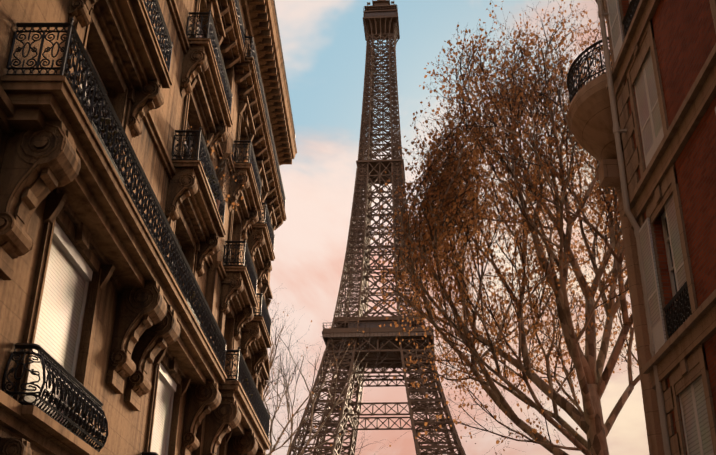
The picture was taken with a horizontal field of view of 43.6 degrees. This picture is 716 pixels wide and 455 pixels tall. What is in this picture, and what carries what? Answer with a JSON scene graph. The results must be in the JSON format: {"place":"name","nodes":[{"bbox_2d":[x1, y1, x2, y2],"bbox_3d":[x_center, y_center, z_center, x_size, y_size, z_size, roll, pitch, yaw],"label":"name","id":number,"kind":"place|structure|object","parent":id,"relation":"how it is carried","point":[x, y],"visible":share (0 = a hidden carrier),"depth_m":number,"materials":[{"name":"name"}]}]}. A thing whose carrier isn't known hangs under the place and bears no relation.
{"place":"outdoors","nodes":[
{"label":"outdoors","id":0,"kind":"place"},
{"bbox_2d":[263,0,648,454],"label":"sky","id":1,"kind":"structure","parent":0,"point":[323,42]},
{"bbox_3d":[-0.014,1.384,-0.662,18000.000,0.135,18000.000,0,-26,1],"label":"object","id":2,"kind":"structure","parent":0,"visible":0},
{"bbox_2d":[0,0,296,454],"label":"building","id":3,"kind":"structure","parent":2,"relation":"on","point":[93,301],"depth_m":20.13,"materials":[{"name":"stone"}]},
{"bbox_2d":[88,113,125,185],"bbox_3d":[-4.642,-1.490,16.432,0.463,0.688,2.200,0,-26,1],"label":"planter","id":4,"kind":"object","parent":3,"relation":"on","point":[107,120],"depth_m":16.23,"materials":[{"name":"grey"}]},
{"bbox_2d":[2,0,295,454],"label":"balcony railings","id":5,"kind":"object","parent":3,"relation":"attached to","point":[91,407],"depth_m":18.76,"materials":[{"name":"black metal"}]},
{"bbox_2d":[186,290,200,325],"bbox_3d":[-4.506,2.086,23.895,0.432,0.661,2.046,0,-26,1],"label":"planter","id":6,"kind":"object","parent":3,"relation":"on","point":[193,294],"depth_m":23.70,"materials":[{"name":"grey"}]},
{"bbox_2d":[206,171,217,205],"bbox_3d":[-4.532,-1.189,27.239,0.466,0.651,2.012,0,-26,1],"label":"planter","id":7,"kind":"object","parent":3,"relation":"on","point":[215,193],"depth_m":26.99,"materials":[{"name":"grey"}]},
{"bbox_2d":[185,112,262,227],"bbox_3d":[-4.966,-1.840,28.843,3.638,2.813,4.299,0,-26,1],"label":"balcony shrub","id":8,"kind":"object","parent":3,"relation":"attached to","point":[226,171],"depth_m":28.66,"materials":[{"name":"plant"}]},
{"bbox_2d":[263,302,411,454],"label":"tree","id":9,"kind":"object","parent":2,"relation":"on","point":[286,385],"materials":[{"name":"brown plant"}]},
{"bbox_2d":[289,0,465,454],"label":"eiffel tower","id":10,"kind":"structure","parent":2,"relation":"on","point":[358,226],"depth_m":367.72,"materials":[{"name":"metal"}]},
{"bbox_2d":[322,0,434,368],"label":"tower platforms","id":11,"kind":"object","parent":10,"relation":"on","point":[377,10],"depth_m":359.39,"materials":[{"name":"metal"}]},
{"bbox_2d":[370,0,639,454],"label":"plane tree","id":12,"kind":"object","parent":2,"relation":"on","point":[593,379],"depth_m":28.67,"materials":[{"name":"brown plant"}]},
{"bbox_2d":[567,0,715,454],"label":"building","id":13,"kind":"structure","parent":2,"relation":"on","point":[641,117],"depth_m":17.07,"materials":[{"name":"brick"}]},
{"bbox_2d":[567,0,691,337],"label":"balcony railing","id":14,"kind":"object","parent":13,"relation":"attached to","point":[678,311],"depth_m":19.79,"materials":[{"name":"black metal"}]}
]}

